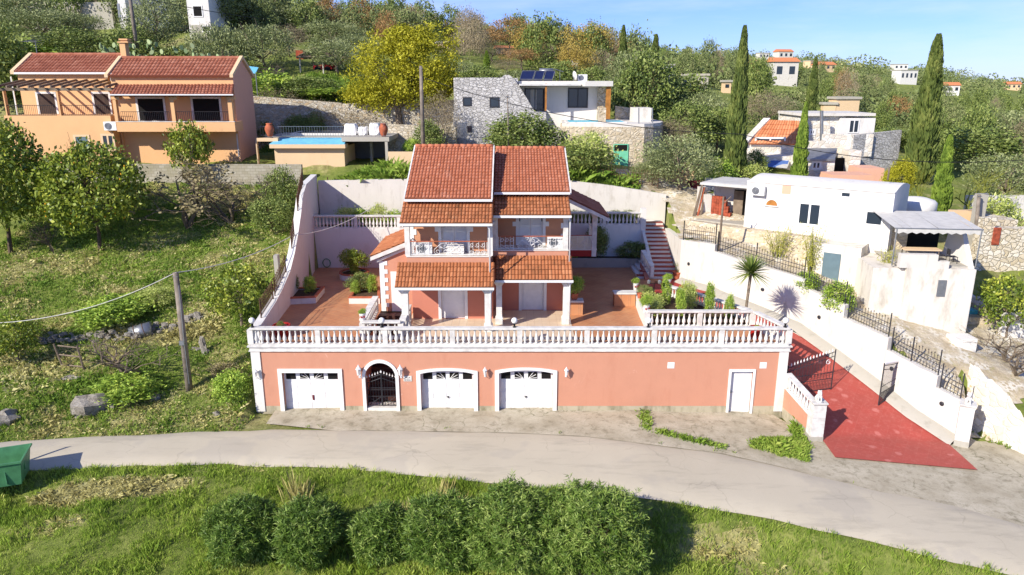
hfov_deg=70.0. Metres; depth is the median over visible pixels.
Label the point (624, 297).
pier
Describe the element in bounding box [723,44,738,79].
olive tree
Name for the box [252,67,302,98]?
bush
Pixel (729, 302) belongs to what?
plant
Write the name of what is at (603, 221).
balustrade
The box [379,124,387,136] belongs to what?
clay urn
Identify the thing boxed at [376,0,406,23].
evergreen tree
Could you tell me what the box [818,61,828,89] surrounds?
olive tree
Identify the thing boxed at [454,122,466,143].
grey door
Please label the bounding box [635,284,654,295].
plant
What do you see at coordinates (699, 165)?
olive tree
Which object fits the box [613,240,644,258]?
bush
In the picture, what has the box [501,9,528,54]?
evergreen tree
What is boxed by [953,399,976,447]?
gate pillar
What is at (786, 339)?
balustrade
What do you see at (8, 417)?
boulder
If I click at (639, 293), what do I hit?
plant pot
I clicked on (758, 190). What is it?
air conditioner
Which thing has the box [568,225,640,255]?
retaining wall
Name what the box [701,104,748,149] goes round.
evergreen tree
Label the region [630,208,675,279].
garden stair
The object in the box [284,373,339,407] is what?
garage door
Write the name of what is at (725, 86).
hill house
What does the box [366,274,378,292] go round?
plant
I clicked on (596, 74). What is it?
green tree
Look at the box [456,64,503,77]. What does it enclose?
green tree
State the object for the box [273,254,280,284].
concrete post
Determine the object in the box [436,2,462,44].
evergreen tree
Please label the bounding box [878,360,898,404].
driveway gate
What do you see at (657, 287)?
red floor
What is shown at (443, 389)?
garage door
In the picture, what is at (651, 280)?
terrace floor
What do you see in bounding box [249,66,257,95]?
blue panel
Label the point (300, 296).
flower planter
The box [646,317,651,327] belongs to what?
globe lamp
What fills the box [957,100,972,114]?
evergreen tree
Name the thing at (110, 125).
air conditioner
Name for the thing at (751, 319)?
balustrade
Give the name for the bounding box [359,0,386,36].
evergreen tree
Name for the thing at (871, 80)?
olive tree
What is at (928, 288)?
house
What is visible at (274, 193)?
bare bush
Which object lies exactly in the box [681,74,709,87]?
hill house
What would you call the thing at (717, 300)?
balustrade
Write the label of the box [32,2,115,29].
hill wall
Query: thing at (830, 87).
evergreen tree
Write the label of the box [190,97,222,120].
balcony door
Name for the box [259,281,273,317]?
iron fence
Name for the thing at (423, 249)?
air conditioner
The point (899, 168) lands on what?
bush
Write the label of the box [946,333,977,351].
white pier
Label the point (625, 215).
bush
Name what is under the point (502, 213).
villa
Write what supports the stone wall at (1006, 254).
on the ground at (332, 172)
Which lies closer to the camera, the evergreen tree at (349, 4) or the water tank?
the water tank
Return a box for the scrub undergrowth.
[661,55,1023,164]
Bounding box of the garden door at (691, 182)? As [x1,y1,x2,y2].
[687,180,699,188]
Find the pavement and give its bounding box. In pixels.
[783,432,1023,525]
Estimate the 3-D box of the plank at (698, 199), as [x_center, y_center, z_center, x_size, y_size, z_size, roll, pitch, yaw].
[12.813,-6.041,50.179,0.140,2.474,1.242,11,19,35]
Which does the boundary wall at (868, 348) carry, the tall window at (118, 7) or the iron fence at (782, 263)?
the iron fence at (782, 263)
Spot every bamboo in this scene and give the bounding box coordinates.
[754,223,800,258]
[797,224,839,271]
[873,245,898,263]
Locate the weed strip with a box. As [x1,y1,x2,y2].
[635,409,728,449]
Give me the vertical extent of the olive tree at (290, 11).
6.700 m
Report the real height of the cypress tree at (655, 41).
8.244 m
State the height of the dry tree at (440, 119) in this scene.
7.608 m
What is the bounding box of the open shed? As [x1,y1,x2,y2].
[296,48,338,73]
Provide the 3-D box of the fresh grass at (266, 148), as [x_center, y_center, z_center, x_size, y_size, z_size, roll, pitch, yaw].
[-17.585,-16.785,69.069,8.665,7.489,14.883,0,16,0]
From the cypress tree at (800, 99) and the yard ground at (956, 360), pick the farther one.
the cypress tree at (800, 99)
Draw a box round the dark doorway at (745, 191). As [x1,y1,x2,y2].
[735,189,746,215]
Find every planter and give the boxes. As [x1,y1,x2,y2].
[290,286,324,303]
[339,268,368,280]
[348,286,379,303]
[571,258,640,267]
[635,289,745,324]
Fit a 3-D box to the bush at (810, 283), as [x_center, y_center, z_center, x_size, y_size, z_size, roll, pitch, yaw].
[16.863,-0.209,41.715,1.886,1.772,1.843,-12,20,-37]
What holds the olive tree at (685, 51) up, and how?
on the ground at (332, 172)
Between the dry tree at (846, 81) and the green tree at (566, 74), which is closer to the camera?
the green tree at (566, 74)
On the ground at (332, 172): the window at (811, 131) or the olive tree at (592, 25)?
the olive tree at (592, 25)
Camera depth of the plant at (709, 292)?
39.05 m
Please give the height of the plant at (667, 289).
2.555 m
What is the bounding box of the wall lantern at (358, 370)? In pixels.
[355,365,360,377]
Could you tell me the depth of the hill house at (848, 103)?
94.97 m
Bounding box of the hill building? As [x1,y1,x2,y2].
[117,0,238,40]
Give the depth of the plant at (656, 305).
39.14 m
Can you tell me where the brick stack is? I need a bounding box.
[711,196,731,216]
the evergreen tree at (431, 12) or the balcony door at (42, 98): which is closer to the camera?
the balcony door at (42, 98)
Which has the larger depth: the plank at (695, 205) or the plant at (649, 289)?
the plank at (695, 205)
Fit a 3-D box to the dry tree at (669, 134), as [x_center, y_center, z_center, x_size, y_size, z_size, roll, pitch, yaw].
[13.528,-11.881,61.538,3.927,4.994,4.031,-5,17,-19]
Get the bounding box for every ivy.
[318,156,410,196]
[568,163,642,188]
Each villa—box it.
[370,144,609,331]
[453,75,662,166]
[746,111,901,180]
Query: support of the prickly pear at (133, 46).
on the ground at (332, 172)
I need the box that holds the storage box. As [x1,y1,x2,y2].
[447,243,463,253]
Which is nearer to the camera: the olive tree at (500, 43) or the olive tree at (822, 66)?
the olive tree at (822, 66)
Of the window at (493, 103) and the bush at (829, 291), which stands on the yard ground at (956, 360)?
the bush at (829, 291)
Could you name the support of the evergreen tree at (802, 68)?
on the ground at (332, 172)
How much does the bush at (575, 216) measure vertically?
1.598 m
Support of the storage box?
on the villa at (502, 213)
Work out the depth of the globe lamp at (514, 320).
35.27 m
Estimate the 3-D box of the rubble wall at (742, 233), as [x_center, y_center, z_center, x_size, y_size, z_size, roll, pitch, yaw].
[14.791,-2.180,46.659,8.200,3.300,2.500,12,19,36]
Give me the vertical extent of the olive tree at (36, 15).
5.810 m
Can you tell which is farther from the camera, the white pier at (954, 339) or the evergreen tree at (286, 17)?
the evergreen tree at (286, 17)
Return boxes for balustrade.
[247,326,792,345]
[313,215,403,228]
[359,296,378,334]
[359,320,403,338]
[399,304,411,335]
[568,212,640,224]
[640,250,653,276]
[644,309,755,325]
[668,285,750,323]
[753,311,787,341]
[785,373,813,413]
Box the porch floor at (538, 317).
[403,310,574,341]
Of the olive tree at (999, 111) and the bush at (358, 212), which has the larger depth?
the olive tree at (999, 111)
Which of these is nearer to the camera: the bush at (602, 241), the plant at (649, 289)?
the plant at (649, 289)
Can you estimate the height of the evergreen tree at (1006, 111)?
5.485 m
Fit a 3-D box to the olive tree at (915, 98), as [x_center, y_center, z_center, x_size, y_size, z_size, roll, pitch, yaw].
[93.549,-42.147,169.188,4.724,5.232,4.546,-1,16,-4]
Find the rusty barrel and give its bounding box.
[128,321,152,337]
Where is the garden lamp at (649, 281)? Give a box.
[647,280,661,294]
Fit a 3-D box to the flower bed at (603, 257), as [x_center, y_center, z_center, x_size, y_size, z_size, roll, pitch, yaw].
[6.050,-1.926,51.316,5.900,0.300,1.030,0,16,0]
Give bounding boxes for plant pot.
[272,321,290,337]
[358,308,366,320]
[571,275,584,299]
[631,277,639,289]
[636,287,643,298]
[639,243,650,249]
[639,294,653,311]
[671,261,679,279]
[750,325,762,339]
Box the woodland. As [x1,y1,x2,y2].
[542,43,1023,113]
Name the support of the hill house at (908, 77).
on the ground at (332, 172)
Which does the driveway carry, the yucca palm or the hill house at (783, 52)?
the yucca palm
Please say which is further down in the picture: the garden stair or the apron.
the apron
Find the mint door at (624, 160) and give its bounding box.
[613,152,627,165]
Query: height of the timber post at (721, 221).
3.473 m
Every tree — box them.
[0,0,63,38]
[0,3,85,43]
[0,17,30,96]
[0,71,20,101]
[0,115,60,253]
[0,310,47,362]
[25,132,155,249]
[28,26,104,52]
[40,8,116,35]
[45,0,93,24]
[89,0,119,23]
[89,19,165,55]
[115,0,190,53]
[119,153,240,228]
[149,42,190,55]
[155,0,244,25]
[161,118,215,182]
[181,19,254,65]
[197,262,276,325]
[218,0,283,31]
[220,0,250,32]
[221,21,299,74]
[236,8,255,29]
[242,1,307,34]
[250,0,282,34]
[251,1,339,39]
[253,0,292,29]
[253,87,304,99]
[256,120,281,142]
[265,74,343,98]
[270,22,311,56]
[279,113,307,132]
[284,0,329,41]
[285,0,318,34]
[290,95,338,124]
[296,17,366,46]
[296,109,327,130]
[297,37,368,74]
[311,0,343,36]
[322,101,381,130]
[327,2,375,37]
[330,31,383,57]
[333,0,343,15]
[333,17,463,123]
[337,248,370,268]
[342,0,369,26]
[344,0,374,37]
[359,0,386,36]
[364,1,403,41]
[367,10,409,40]
[372,4,397,48]
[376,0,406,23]
[386,7,428,40]
[398,5,431,26]
[405,0,443,40]
[419,88,462,140]
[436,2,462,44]
[437,45,468,55]
[440,35,491,53]
[447,60,482,77]
[450,3,484,37]
[451,0,488,59]
[452,25,498,42]
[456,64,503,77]
[458,10,489,56]
[458,12,481,51]
[458,22,488,51]
[474,45,525,61]
[482,105,573,150]
[483,13,532,56]
[483,50,490,68]
[483,117,525,148]
[485,29,501,46]
[491,47,540,70]
[491,59,523,72]
[495,67,543,80]
[498,15,520,47]
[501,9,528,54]
[508,24,558,61]
[515,10,563,68]
[538,18,576,63]
[539,38,568,62]
[542,58,582,80]
[553,18,618,65]
[556,33,599,74]
[575,16,604,45]
[575,22,612,78]
[577,62,614,99]
[579,43,615,73]
[586,20,619,74]
[591,24,631,65]
[601,74,635,110]
[602,40,640,69]
[603,41,660,95]
[610,40,681,118]
[612,19,654,76]
[615,24,627,75]
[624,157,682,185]
[634,130,729,189]
[644,63,719,119]
[649,34,660,89]
[653,98,724,151]
[659,44,670,60]
[661,116,696,158]
[666,88,730,128]
[675,51,698,78]
[676,46,696,58]
[676,47,692,58]
[690,53,705,71]
[696,35,720,80]
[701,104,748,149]
[708,44,725,77]
[708,50,728,82]
[723,25,748,177]
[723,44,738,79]
[747,52,774,105]
[747,55,775,103]
[747,88,801,119]
[760,92,803,113]
[780,96,805,104]
[790,101,809,175]
[797,67,811,98]
[798,65,804,81]
[806,56,818,110]
[806,66,831,100]
[817,75,836,106]
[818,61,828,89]
[828,87,861,111]
[830,66,843,83]
[832,64,855,95]
[833,63,859,95]
[848,82,863,99]
[855,70,870,106]
[861,76,877,97]
[862,86,887,109]
[868,73,880,90]
[874,98,894,129]
[874,126,909,145]
[877,82,891,98]
[878,78,891,92]
[884,93,912,116]
[885,89,899,104]
[886,77,900,96]
[891,89,910,106]
[902,33,943,183]
[905,115,978,154]
[907,92,946,128]
[909,95,917,106]
[909,166,935,196]
[930,134,954,211]
[936,123,1023,172]
[941,80,956,118]
[944,102,968,122]
[945,109,964,125]
[949,95,967,109]
[953,102,999,161]
[953,160,1023,208]
[954,319,1023,362]
[955,149,1023,194]
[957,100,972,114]
[958,91,972,111]
[962,100,1004,163]
[970,86,992,112]
[973,271,1023,337]
[976,334,1023,376]
[984,106,1023,155]
[988,103,1002,120]
[991,90,1007,109]
[991,96,1000,107]
[992,95,1005,113]
[992,106,1007,122]
[997,89,1013,108]
[1000,106,1016,128]
[1010,94,1023,122]
[1011,118,1023,156]
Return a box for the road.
[0,430,1023,574]
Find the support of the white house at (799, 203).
on the yard ground at (956, 360)
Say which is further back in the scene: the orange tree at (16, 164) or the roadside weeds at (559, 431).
the orange tree at (16, 164)
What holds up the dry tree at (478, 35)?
on the ground at (332, 172)
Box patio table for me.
[900,247,941,258]
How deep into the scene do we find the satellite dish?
62.36 m
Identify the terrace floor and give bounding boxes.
[263,268,382,341]
[364,340,397,341]
[398,268,775,341]
[641,279,663,289]
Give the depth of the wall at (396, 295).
40.71 m
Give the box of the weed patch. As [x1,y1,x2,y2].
[746,415,814,461]
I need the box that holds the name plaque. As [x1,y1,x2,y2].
[403,376,411,380]
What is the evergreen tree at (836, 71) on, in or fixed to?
on the ground at (332, 172)
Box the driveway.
[648,284,976,469]
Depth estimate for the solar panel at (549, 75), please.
62.41 m
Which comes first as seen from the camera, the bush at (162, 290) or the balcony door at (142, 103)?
the bush at (162, 290)
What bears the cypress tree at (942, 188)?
on the ground at (332, 172)
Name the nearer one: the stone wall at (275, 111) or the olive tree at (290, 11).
the stone wall at (275, 111)
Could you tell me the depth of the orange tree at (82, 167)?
45.49 m
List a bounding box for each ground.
[0,20,1023,574]
[613,169,1023,440]
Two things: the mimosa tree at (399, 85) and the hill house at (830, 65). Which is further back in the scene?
the hill house at (830, 65)
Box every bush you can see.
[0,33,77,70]
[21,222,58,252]
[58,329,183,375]
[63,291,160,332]
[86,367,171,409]
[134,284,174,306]
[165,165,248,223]
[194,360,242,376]
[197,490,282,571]
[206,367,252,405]
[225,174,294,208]
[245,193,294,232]
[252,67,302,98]
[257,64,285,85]
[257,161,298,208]
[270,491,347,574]
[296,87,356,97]
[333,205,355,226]
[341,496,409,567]
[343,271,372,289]
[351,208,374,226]
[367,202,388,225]
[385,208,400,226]
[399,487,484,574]
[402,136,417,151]
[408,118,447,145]
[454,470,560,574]
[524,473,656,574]
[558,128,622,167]
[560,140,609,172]
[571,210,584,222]
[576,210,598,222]
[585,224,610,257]
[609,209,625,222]
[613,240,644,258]
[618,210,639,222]
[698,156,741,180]
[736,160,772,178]
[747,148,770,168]
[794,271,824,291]
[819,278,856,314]
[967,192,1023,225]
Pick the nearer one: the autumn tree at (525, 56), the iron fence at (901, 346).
the iron fence at (901, 346)
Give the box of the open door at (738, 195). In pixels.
[732,191,743,214]
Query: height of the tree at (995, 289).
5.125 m
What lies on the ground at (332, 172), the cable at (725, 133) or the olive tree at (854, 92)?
the olive tree at (854, 92)
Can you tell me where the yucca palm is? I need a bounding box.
[726,252,774,306]
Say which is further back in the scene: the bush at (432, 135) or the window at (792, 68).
the window at (792, 68)
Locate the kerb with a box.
[674,277,954,444]
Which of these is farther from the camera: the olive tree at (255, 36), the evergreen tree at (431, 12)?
the evergreen tree at (431, 12)
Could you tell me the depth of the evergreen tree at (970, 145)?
71.29 m
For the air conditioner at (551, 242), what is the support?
on the villa at (502, 213)
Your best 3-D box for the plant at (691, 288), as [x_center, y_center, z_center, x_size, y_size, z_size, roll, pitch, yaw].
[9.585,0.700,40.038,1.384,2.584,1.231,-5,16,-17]
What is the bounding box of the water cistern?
[906,196,937,210]
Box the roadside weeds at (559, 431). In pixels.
[307,425,853,482]
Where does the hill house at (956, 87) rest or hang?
on the ground at (332, 172)
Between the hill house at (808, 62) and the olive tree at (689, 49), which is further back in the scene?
the hill house at (808, 62)
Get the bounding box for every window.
[73,135,89,146]
[100,134,115,150]
[117,3,120,21]
[192,5,202,16]
[463,97,471,105]
[467,126,471,131]
[490,97,498,106]
[568,88,587,107]
[754,137,785,145]
[766,200,776,205]
[776,66,782,73]
[789,66,794,73]
[796,201,822,226]
[809,129,815,134]
[811,161,821,169]
[840,191,851,197]
[864,210,883,226]
[936,280,946,296]
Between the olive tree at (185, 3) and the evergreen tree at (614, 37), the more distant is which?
the evergreen tree at (614, 37)
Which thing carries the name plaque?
attached to the garage block
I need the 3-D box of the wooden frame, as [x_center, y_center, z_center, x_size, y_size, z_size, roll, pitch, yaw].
[-23.140,3.601,38.200,1.633,1.323,0.142,3,16,10]
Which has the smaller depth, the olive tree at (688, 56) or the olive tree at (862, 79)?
the olive tree at (688, 56)
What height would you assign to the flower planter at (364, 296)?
0.420 m
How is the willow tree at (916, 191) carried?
on the ground at (332, 172)
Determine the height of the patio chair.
0.770 m
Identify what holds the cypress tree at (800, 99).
on the ground at (332, 172)
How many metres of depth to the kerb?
38.51 m
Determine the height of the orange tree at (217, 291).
5.099 m
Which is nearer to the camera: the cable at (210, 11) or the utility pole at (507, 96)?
the utility pole at (507, 96)
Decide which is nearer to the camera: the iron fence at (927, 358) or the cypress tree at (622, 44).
the iron fence at (927, 358)
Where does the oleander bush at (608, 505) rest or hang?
on the ground at (332, 172)
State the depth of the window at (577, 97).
63.10 m
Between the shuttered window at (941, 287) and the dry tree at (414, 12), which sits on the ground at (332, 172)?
the dry tree at (414, 12)
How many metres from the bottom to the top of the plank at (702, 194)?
2.012 m
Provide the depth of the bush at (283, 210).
48.80 m
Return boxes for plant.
[301,275,316,292]
[348,247,358,273]
[350,279,360,293]
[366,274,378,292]
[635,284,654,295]
[636,290,667,308]
[650,300,664,315]
[660,275,672,302]
[663,273,673,284]
[675,280,698,308]
[675,285,686,316]
[704,281,715,313]
[724,292,734,318]
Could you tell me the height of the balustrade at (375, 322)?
0.920 m
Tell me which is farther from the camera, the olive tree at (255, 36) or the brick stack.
the olive tree at (255, 36)
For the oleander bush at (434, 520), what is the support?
on the ground at (332, 172)
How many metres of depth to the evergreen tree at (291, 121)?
63.25 m
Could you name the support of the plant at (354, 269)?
in the flower planter at (345, 274)
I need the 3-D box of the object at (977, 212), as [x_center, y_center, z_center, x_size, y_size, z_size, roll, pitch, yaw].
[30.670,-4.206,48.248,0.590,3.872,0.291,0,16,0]
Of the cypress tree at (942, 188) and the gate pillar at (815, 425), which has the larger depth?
the cypress tree at (942, 188)
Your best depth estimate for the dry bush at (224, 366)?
37.48 m
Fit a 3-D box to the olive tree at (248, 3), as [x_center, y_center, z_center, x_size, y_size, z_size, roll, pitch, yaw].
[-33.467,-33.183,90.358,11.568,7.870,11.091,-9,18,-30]
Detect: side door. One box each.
[728,372,751,411]
[821,252,840,280]
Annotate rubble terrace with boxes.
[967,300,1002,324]
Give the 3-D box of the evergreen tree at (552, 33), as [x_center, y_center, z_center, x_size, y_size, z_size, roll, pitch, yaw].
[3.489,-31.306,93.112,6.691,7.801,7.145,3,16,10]
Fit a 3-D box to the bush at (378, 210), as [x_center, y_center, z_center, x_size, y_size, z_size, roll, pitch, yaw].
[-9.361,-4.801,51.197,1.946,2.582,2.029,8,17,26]
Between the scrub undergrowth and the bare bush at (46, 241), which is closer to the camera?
the bare bush at (46, 241)
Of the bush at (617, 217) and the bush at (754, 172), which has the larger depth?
the bush at (754, 172)
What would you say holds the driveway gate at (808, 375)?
on the driveway
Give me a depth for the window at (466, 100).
61.06 m
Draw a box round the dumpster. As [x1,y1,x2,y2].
[0,443,31,486]
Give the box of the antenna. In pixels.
[21,35,41,52]
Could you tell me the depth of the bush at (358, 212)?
50.80 m
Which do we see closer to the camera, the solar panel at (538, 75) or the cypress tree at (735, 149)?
the cypress tree at (735, 149)
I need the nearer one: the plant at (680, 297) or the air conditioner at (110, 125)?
the plant at (680, 297)
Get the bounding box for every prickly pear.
[99,42,117,52]
[128,43,141,55]
[145,39,163,55]
[173,43,197,55]
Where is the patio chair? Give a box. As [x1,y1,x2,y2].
[946,248,957,263]
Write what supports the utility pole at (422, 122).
on the ground at (332, 172)
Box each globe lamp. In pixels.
[249,317,254,327]
[379,317,384,327]
[511,317,516,327]
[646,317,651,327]
[783,317,788,327]
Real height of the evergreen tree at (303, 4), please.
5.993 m
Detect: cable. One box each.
[0,274,172,322]
[1,271,175,319]
[152,0,270,19]
[175,208,370,272]
[423,77,1019,162]
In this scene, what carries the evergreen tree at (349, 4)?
on the ground at (332, 172)
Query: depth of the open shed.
74.73 m
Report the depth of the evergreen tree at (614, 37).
105.50 m
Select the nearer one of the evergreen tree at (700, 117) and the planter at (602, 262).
the planter at (602, 262)
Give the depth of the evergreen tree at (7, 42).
65.87 m
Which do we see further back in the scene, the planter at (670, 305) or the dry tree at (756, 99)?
the dry tree at (756, 99)
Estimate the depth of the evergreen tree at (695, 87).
70.92 m
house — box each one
[0,39,256,171]
[493,45,513,53]
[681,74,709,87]
[695,168,909,253]
[720,80,732,92]
[756,53,768,58]
[766,57,800,86]
[773,49,793,56]
[803,60,821,68]
[806,213,975,332]
[811,62,836,71]
[819,102,838,110]
[827,96,861,111]
[890,64,907,70]
[892,70,917,84]
[943,82,960,95]
[1003,82,1021,90]
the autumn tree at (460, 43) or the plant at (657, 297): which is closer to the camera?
the plant at (657, 297)
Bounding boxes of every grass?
[0,181,317,441]
[0,459,1017,574]
[6,465,787,574]
[260,71,371,152]
[277,459,471,516]
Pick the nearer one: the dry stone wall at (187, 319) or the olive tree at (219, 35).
the dry stone wall at (187, 319)
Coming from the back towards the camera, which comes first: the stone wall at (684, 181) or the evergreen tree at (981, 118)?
the evergreen tree at (981, 118)
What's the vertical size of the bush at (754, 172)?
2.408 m
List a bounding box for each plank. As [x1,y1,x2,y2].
[692,187,700,215]
[694,181,703,215]
[697,187,704,215]
[700,192,706,215]
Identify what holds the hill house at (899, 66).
on the ground at (332, 172)
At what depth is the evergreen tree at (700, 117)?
63.38 m
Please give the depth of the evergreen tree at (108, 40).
70.77 m
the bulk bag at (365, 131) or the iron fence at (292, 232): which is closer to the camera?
the iron fence at (292, 232)
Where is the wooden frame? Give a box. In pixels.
[53,344,84,368]
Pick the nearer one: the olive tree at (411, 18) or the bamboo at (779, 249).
the bamboo at (779, 249)
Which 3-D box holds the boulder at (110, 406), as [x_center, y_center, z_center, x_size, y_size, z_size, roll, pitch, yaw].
[-19.788,5.683,35.893,1.044,0.898,1.075,0,16,0]
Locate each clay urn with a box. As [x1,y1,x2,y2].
[265,123,273,136]
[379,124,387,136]
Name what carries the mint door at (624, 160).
in the stone villa at (584, 100)
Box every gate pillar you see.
[805,398,828,441]
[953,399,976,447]
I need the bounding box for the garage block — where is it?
[247,312,792,417]
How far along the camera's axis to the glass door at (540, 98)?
63.10 m
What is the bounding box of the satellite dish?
[573,71,578,80]
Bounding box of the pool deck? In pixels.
[256,123,397,167]
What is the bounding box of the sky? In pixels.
[294,0,1023,83]
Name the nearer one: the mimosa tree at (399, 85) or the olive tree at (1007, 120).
the mimosa tree at (399, 85)
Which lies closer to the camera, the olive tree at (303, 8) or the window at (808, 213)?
the window at (808, 213)
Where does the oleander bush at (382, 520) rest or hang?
on the ground at (332, 172)
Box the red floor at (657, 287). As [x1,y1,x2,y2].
[651,279,705,293]
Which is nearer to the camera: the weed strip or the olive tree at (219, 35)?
the weed strip
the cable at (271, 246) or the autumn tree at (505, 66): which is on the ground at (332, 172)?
the autumn tree at (505, 66)
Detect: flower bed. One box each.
[321,222,576,226]
[575,256,634,257]
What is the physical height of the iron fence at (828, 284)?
1.570 m
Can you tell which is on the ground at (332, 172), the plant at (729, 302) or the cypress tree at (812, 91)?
the cypress tree at (812, 91)
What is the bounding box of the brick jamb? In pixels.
[991,227,1001,244]
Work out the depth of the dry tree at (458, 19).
117.22 m
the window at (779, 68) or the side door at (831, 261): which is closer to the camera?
the side door at (831, 261)
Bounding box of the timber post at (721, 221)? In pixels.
[718,196,730,250]
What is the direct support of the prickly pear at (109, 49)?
on the ground at (332, 172)
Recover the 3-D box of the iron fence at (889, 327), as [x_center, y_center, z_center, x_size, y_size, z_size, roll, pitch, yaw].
[18.505,1.485,37.911,0.064,1.516,2.611,-7,17,-24]
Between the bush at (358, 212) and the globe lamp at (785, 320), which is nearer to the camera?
the globe lamp at (785, 320)
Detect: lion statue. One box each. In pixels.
[814,390,822,402]
[965,392,972,404]
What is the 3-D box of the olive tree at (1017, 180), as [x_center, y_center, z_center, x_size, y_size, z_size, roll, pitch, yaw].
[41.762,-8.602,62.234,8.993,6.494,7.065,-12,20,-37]
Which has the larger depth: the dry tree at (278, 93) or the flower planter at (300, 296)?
the dry tree at (278, 93)
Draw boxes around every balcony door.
[35,92,58,113]
[91,92,112,113]
[135,97,166,120]
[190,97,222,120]
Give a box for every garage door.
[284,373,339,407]
[421,371,473,407]
[499,370,552,407]
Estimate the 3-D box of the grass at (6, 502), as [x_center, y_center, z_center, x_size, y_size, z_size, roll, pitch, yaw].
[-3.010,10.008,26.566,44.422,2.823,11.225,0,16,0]
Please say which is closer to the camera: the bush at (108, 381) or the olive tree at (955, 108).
the bush at (108, 381)
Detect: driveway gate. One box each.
[787,349,836,392]
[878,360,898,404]
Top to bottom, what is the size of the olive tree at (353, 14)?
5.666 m
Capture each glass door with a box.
[525,88,544,110]
[848,120,859,132]
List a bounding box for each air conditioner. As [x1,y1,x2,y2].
[103,121,116,129]
[415,242,432,253]
[548,237,562,247]
[578,74,586,80]
[750,185,765,195]
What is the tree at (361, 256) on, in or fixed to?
in the flower planter at (345, 274)
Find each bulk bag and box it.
[344,124,357,134]
[357,126,368,134]
[369,124,380,134]
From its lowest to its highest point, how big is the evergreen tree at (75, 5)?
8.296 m
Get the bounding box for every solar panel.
[520,71,534,80]
[533,71,544,80]
[544,71,554,80]
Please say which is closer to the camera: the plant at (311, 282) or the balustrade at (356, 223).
the plant at (311, 282)
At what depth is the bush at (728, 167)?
56.20 m
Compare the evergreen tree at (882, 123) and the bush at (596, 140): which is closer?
the bush at (596, 140)
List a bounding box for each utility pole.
[129,0,139,49]
[172,272,192,391]
[419,66,424,143]
[506,95,508,145]
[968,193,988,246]
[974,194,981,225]
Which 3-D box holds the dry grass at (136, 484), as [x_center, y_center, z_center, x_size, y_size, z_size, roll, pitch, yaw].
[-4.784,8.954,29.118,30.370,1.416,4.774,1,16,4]
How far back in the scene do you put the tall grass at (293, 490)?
29.36 m
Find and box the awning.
[872,210,983,267]
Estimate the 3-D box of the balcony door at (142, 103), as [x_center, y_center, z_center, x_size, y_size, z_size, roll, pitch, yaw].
[-27.938,-13.781,56.658,2.273,1.947,0.050,0,16,0]
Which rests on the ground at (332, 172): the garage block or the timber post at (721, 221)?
the garage block
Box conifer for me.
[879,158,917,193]
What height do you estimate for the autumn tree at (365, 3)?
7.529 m
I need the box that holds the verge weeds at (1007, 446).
[972,431,1011,448]
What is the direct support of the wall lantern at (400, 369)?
attached to the garage block
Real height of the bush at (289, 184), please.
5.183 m
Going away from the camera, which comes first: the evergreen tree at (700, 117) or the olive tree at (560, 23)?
the evergreen tree at (700, 117)
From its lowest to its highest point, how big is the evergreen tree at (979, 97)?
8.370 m
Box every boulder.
[0,408,20,425]
[60,374,80,379]
[70,393,114,417]
[101,396,118,411]
[149,392,160,400]
[198,336,209,354]
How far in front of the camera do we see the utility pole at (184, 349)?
36.33 m
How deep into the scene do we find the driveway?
35.12 m
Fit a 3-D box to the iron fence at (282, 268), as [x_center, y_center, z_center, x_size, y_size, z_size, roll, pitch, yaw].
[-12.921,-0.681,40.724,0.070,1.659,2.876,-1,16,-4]
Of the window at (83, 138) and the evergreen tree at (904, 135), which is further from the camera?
the evergreen tree at (904, 135)
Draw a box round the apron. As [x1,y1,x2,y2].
[266,407,838,472]
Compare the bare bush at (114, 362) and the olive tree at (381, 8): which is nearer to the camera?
the bare bush at (114, 362)
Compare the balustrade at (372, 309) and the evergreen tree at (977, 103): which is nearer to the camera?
the balustrade at (372, 309)
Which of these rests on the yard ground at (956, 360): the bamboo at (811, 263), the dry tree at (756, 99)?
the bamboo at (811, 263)
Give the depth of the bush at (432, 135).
58.25 m
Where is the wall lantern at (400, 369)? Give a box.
[397,365,402,377]
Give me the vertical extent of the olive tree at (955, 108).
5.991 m
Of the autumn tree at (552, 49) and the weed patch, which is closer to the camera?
the weed patch
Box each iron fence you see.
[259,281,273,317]
[273,255,286,295]
[290,219,294,248]
[296,169,302,210]
[572,163,658,187]
[683,220,717,243]
[717,231,757,259]
[756,243,806,278]
[807,266,847,303]
[847,296,892,336]
[890,327,914,360]
[910,340,942,374]
[939,363,964,398]
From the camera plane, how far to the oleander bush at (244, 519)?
26.18 m
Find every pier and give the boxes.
[570,298,583,314]
[613,290,636,305]
[697,186,706,208]
[701,194,711,211]
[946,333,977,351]
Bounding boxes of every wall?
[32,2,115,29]
[38,312,202,344]
[63,164,303,185]
[253,96,342,147]
[253,174,319,342]
[314,229,400,267]
[318,179,406,225]
[342,100,453,130]
[388,124,456,151]
[388,152,412,163]
[390,272,401,310]
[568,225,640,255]
[570,180,665,225]
[660,169,695,185]
[665,228,964,433]
[675,220,816,264]
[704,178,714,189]
[781,389,807,431]
[946,209,993,235]
[963,195,1023,218]
[968,363,1023,453]
[970,213,1023,271]
[998,312,1023,338]
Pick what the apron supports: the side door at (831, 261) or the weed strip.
the weed strip

